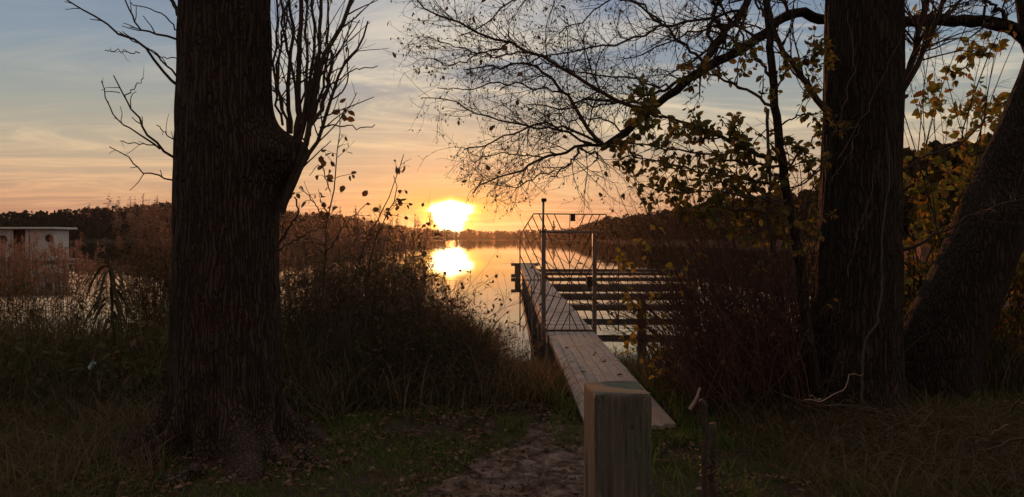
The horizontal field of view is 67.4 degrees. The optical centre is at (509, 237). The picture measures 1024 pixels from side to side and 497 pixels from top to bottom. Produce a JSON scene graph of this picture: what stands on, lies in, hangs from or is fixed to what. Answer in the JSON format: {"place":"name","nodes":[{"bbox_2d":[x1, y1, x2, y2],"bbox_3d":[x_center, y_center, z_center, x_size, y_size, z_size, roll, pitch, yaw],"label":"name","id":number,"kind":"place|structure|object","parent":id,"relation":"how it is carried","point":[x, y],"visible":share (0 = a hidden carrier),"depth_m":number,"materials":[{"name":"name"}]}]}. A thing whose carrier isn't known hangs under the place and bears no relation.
{"place":"outdoors","nodes":[
{"label":"outdoors","id":0,"kind":"place"},
{"bbox_2d":[69,231,814,242],"bbox_3d":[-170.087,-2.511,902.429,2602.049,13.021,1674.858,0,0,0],"label":"hills","id":1,"kind":"structure","parent":0,"point":[97,240],"depth_m":546.60,"materials":[{"name":"brown plant"}]},
{"bbox_2d":[0,202,384,239],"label":"woods","id":2,"kind":"object","parent":1,"relation":"on","point":[89,226],"visible":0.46,"depth_m":500.62,"materials":[{"name":"green plant"}]},
{"bbox_2d":[372,221,600,239],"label":"woods","id":3,"kind":"object","parent":1,"relation":"on","point":[470,234],"visible":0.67,"depth_m":822.50,"materials":[{"name":"plant"}]},
{"bbox_2d":[551,220,555,237],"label":"pine tree","id":4,"kind":"object","parent":1,"relation":"on","point":[553,235],"visible":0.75,"depth_m":766.21,"materials":[{"name":"plant"}]},
{"bbox_2d":[570,188,802,241],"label":"woods","id":5,"kind":"object","parent":1,"relation":"on","point":[619,232],"visible":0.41,"depth_m":357.69,"materials":[{"name":"green plant"}]},
{"bbox_2d":[784,179,948,241],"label":"woods","id":6,"kind":"object","parent":1,"relation":"on","point":[805,193],"visible":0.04,"depth_m":272.55,"materials":[{"name":"green plant"}]},
{"bbox_2d":[903,147,930,239],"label":"autumn tree","id":7,"kind":"object","parent":1,"relation":"on","point":[910,170],"visible":0.16,"depth_m":159.06,"materials":[{"name":"plant"}]},
{"bbox_2d":[907,140,946,240],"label":"autumn tree","id":8,"kind":"object","parent":1,"relation":"on","point":[931,145],"visible":0.12,"depth_m":148.00,"materials":[{"name":"plant"}]},
{"bbox_2d":[923,140,966,240],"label":"autumn tree","id":9,"kind":"object","parent":1,"relation":"on","point":[951,158],"visible":0.16,"depth_m":136.05,"materials":[{"name":"plant"}]},
{"bbox_2d":[953,132,991,206],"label":"autumn tree","id":10,"kind":"object","parent":1,"relation":"on","point":[987,141],"visible":0.04,"depth_m":123.45,"materials":[{"name":"plant"}]},
{"bbox_2d":[419,422,583,496],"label":"path","id":11,"kind":"structure","parent":0,"point":[544,460],"depth_m":5.27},
{"bbox_2d":[0,294,1023,496],"bbox_3d":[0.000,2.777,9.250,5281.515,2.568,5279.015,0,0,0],"label":"ground","id":12,"kind":"structure","parent":0,"point":[398,424],"depth_m":5.41,"materials":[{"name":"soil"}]},
{"bbox_2d":[0,292,168,416],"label":"weeds","id":13,"kind":"object","parent":12,"relation":"on","point":[101,345],"visible":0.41,"depth_m":7.39,"materials":[{"name":"green plant"}]},
{"bbox_2d":[38,0,400,492],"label":"old tree","id":14,"kind":"object","parent":12,"relation":"on","point":[240,156],"visible":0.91,"depth_m":5.55,"materials":[{"name":"brown plant"}]},
{"bbox_2d":[282,306,491,405],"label":"weeds","id":15,"kind":"object","parent":12,"relation":"on","point":[443,344],"visible":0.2,"depth_m":7.94,"materials":[{"name":"green plant"}]},
{"bbox_2d":[282,274,546,402],"bbox_3d":[-1.210,1.158,8.032,3.169,1.574,1.997,0,0,0],"label":"bramble","id":16,"kind":"object","parent":12,"relation":"on","point":[406,348],"visible":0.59,"depth_m":7.80,"materials":[{"name":"green plant"}]},
{"bbox_2d":[279,197,550,371],"bbox_3d":[-1.808,0.848,9.021,3.732,2.679,2.807,0,0,37],"label":"bramble","id":17,"kind":"object","parent":12,"relation":"on","point":[296,302],"visible":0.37,"depth_m":8.61,"materials":[{"name":"brown plant"}]},
{"bbox_2d":[335,257,578,372],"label":"bramble","id":18,"kind":"object","parent":12,"relation":"on","point":[447,325],"visible":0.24,"depth_m":8.50,"materials":[{"name":"green plant"}]},
{"bbox_2d":[0,333,1023,496],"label":"dry undergrowth","id":19,"kind":"object","parent":12,"relation":"on","point":[966,424],"visible":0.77,"depth_m":5.51,"materials":[{"name":"brown plant"}]},
{"bbox_2d":[0,284,1023,435],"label":"grass","id":20,"kind":"structure","parent":12,"relation":"on","point":[318,400],"depth_m":7.71,"materials":[{"name":"green plant"}]},
{"bbox_2d":[88,361,95,369],"bbox_3d":[-3.370,1.030,6.200,0.067,0.073,0.031,0,0,0],"label":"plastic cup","id":21,"kind":"object","parent":20,"relation":"on","point":[91,365],"visible":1,"depth_m":6.19,"materials":[{"name":"white plastic"}]},
{"bbox_2d":[69,260,145,371],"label":"drooping plant","id":22,"kind":"object","parent":20,"relation":"on","point":[112,301],"visible":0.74,"depth_m":8.59,"materials":[{"name":"green plant"}]},
{"bbox_2d":[290,98,412,367],"bbox_3d":[-1.592,-0.041,7.622,1.285,2.658,0.516,0,0,0],"label":"sapling","id":23,"kind":"object","parent":20,"relation":"on","point":[329,176],"visible":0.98,"depth_m":7.59,"materials":[{"name":"brown plant"}]},
{"bbox_2d":[3,374,1023,496],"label":"fallen leaves","id":24,"kind":"object","parent":12,"relation":"on","point":[471,486],"depth_m":5.45,"materials":[{"name":"brown plant"}]},
{"bbox_2d":[547,331,675,429],"bbox_3d":[1.009,2.373,9.451,0.765,1.654,6.424,0,0,0],"label":"gangway","id":25,"kind":"object","parent":12,"relation":"on","point":[574,341],"visible":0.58,"depth_m":9.38,"materials":[{"name":"wood"}]},
{"bbox_2d":[584,381,651,496],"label":"wooden post","id":26,"kind":"object","parent":12,"relation":"on","point":[617,438],"visible":1,"depth_m":1.62,"materials":[{"name":"brown wood"}]},
{"bbox_2d":[511,141,833,405],"bbox_3d":[2.266,0.554,8.408,3.358,2.895,5.730,0,0,39],"label":"bare shrub","id":27,"kind":"object","parent":12,"relation":"on","point":[701,260],"visible":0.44,"depth_m":7.53,"materials":[{"name":"brown plant"}]},
{"bbox_2d":[572,179,773,397],"bbox_3d":[1.729,0.548,7.555,2.050,2.368,2.188,0,0,0],"label":"yellow shrub","id":28,"kind":"object","parent":12,"relation":"on","point":[669,264],"visible":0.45,"depth_m":7.18,"materials":[{"name":"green plant"}]},
{"bbox_2d":[593,233,789,404],"bbox_3d":[1.734,0.814,7.628,1.682,1.856,1.626,0,0,0],"label":"yellow shrub","id":29,"kind":"object","parent":12,"relation":"on","point":[621,267],"visible":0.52,"depth_m":7.38,"materials":[{"name":"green plant"}]},
{"bbox_2d":[699,398,709,496],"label":"stake","id":30,"kind":"object","parent":12,"relation":"on","point":[704,446],"visible":1,"depth_m":3.59,"materials":[{"name":"wood"}]},
{"bbox_2d":[387,0,1023,402],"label":"leaning tree","id":31,"kind":"object","parent":12,"relation":"on","point":[961,294],"visible":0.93,"depth_m":7.39,"materials":[{"name":"brown plant"}]},
{"bbox_2d":[614,341,803,414],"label":"weeds","id":32,"kind":"object","parent":12,"relation":"on","point":[711,388],"visible":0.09,"depth_m":7.32,"materials":[{"name":"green plant"}]},
{"bbox_2d":[708,422,717,496],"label":"stake","id":33,"kind":"object","parent":12,"relation":"on","point":[713,445],"visible":0.88,"depth_m":3.69,"materials":[{"name":"wood"}]},
{"bbox_2d":[699,455,717,485],"bbox_3d":[0.948,1.108,3.650,0.084,0.121,0.127,0,0,0],"label":"binding wire","id":34,"kind":"object","parent":33,"relation":"attached to","point":[711,467],"visible":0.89,"depth_m":3.63,"materials":[{"name":"grey metal"}]},
{"bbox_2d":[611,188,816,383],"bbox_3d":[3.139,0.757,9.580,3.100,2.777,4.185,0,0,38],"label":"bare shrub","id":35,"kind":"object","parent":12,"relation":"on","point":[740,270],"visible":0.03,"depth_m":9.18,"materials":[{"name":"brown plant"}]},
{"bbox_2d":[572,216,862,424],"bbox_3d":[1.929,0.727,6.990,2.852,1.870,2.502,0,0,0],"label":"bare shrub","id":36,"kind":"object","parent":12,"relation":"on","point":[689,372],"visible":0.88,"depth_m":6.75,"materials":[{"name":"brown plant"}]},
{"bbox_2d":[688,388,700,409],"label":"broken branch","id":37,"kind":"object","parent":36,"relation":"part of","point":[691,406],"visible":1,"depth_m":3.60,"materials":[{"name":"brown wood"}]},
{"bbox_2d":[599,0,854,417],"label":"young tree","id":38,"kind":"object","parent":12,"relation":"on","point":[645,110],"visible":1,"depth_m":6.45,"materials":[{"name":"green plant"}]},
{"bbox_2d":[668,153,956,397],"bbox_3d":[2.866,0.488,8.041,2.572,2.678,3.877,0,0,0],"label":"bare shrub","id":39,"kind":"object","parent":12,"relation":"on","point":[916,235],"visible":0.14,"depth_m":7.40,"materials":[{"name":"brown plant"}]},
{"bbox_2d":[726,186,915,308],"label":"autumn shrub","id":40,"kind":"object","parent":12,"relation":"on","point":[786,230],"visible":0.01,"depth_m":9.54,"materials":[{"name":"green plant"}]},
{"bbox_2d":[746,0,1023,419],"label":"alder tree","id":41,"kind":"object","parent":12,"relation":"on","point":[867,81],"visible":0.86,"depth_m":6.60,"materials":[{"name":"brown plant"}]},
{"bbox_2d":[797,0,1023,377],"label":"autumn shrub","id":42,"kind":"object","parent":12,"relation":"on","point":[917,266],"visible":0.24,"depth_m":9.00,"materials":[{"name":"yellow plant"}]},
{"bbox_2d":[903,223,1023,384],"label":"autumn shrub","id":43,"kind":"object","parent":12,"relation":"on","point":[1008,314],"visible":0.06,"depth_m":8.36,"materials":[{"name":"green plant"}]},
{"bbox_2d":[904,0,1023,376],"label":"autumn shrub","id":44,"kind":"object","parent":12,"relation":"on","point":[932,206],"visible":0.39,"depth_m":8.64,"materials":[{"name":"yellow plant"}]},
{"bbox_2d":[948,182,1023,379],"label":"autumn shrub","id":45,"kind":"object","parent":12,"relation":"on","point":[1013,298],"visible":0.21,"depth_m":8.65,"materials":[{"name":"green plant"}]},
{"bbox_2d":[0,240,1023,368],"bbox_3d":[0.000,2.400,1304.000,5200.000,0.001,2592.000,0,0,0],"label":"lake","id":46,"kind":"structure","parent":0,"point":[474,257],"depth_m":61.58,"materials":[{"name":"orange liquid"}]},
{"bbox_2d":[0,227,80,261],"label":"houseboat","id":47,"kind":"object","parent":46,"relation":"on","point":[60,233],"visible":0.58,"depth_m":75.00,"materials":[{"name":"white paint"}]},
{"bbox_2d":[0,235,6,243],"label":"round window","id":48,"kind":"structure","parent":47,"relation":"in","point":[2,236],"depth_m":74.99,"materials":[{"name":"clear glass"}]},
{"bbox_2d":[16,230,24,256],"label":"doorway","id":49,"kind":"structure","parent":47,"relation":"in","point":[19,233],"depth_m":75.36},
{"bbox_2d":[45,234,52,241],"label":"round window","id":50,"kind":"structure","parent":47,"relation":"in","point":[48,236],"depth_m":74.99,"materials":[{"name":"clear glass"}]},
{"bbox_2d":[0,195,318,350],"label":"reeds","id":51,"kind":"object","parent":46,"relation":"in","point":[160,245],"visible":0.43,"depth_m":10.80,"materials":[{"name":"brown plant"}]},
{"bbox_2d":[279,203,549,370],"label":"reeds","id":52,"kind":"object","parent":46,"relation":"in","point":[348,271],"visible":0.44,"depth_m":9.45,"materials":[{"name":"brown plant"}]},
{"bbox_2d":[511,263,590,364],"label":"jetty","id":53,"kind":"object","parent":46,"relation":"in","point":[551,309],"visible":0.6,"depth_m":18.37,"materials":[{"name":"wood"}]},
{"bbox_2d":[519,198,618,346],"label":"jetty gate","id":54,"kind":"structure","parent":53,"relation":"on","point":[543,232],"depth_m":12.75,"materials":[{"name":"metal"}]},
{"bbox_2d":[539,265,695,271],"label":"mooring boom","id":55,"kind":"object","parent":46,"relation":"in","point":[586,270],"visible":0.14,"depth_m":45.59,"materials":[{"name":"wood"}]},
{"bbox_2d":[546,272,696,274],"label":"mooring boom","id":56,"kind":"object","parent":46,"relation":"in","point":[577,273],"visible":0.23,"depth_m":41.39,"materials":[{"name":"brown wood"}]},
{"bbox_2d":[547,274,697,280],"bbox_3d":[5.100,3.100,36.125,7.400,3.000,0.469,0,0,0],"label":"mooring boom","id":57,"kind":"object","parent":46,"relation":"in","point":[579,279],"visible":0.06,"depth_m":35.89,"materials":[{"name":"brown wood"}]},
{"bbox_2d":[552,277,697,289],"bbox_3d":[4.500,3.100,31.125,6.200,3.000,0.469,0,0,0],"label":"mooring boom","id":58,"kind":"object","parent":46,"relation":"in","point":[583,286],"visible":0.16,"depth_m":30.89,"materials":[{"name":"brown wood"}]},
{"bbox_2d":[570,304,679,310],"bbox_3d":[3.400,3.100,21.725,4.000,3.000,0.469,0,0,0],"label":"mooring boom","id":59,"kind":"object","parent":46,"relation":"in","point":[577,306],"visible":0.02,"depth_m":21.49,"materials":[{"name":"brown wood"}]},
{"bbox_2d":[560,287,700,298],"bbox_3d":[3.900,3.100,25.925,5.000,3.000,0.469,0,0,0],"label":"mooring boom","id":60,"kind":"object","parent":46,"relation":"in","point":[565,295],"visible":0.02,"depth_m":25.69,"materials":[{"name":"brown wood"}]},
{"bbox_2d":[637,300,646,342],"bbox_3d":[3.014,2.900,17.500,0.246,3.000,0.246,0,0,0],"label":"mooring post","id":61,"kind":"object","parent":46,"relation":"in","point":[641,323],"visible":0.2,"depth_m":17.42,"materials":[{"name":"brown wood"}]},
{"bbox_2d":[608,238,938,251],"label":"reeds","id":62,"kind":"object","parent":46,"relation":"in","point":[923,248],"visible":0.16,"depth_m":260.24,"materials":[{"name":"brown plant"}]},
{"bbox_2d":[0,0,1023,237],"label":"sky","id":63,"kind":"structure","parent":0,"point":[58,127],"materials":[{"name":"orange"}]}
]}

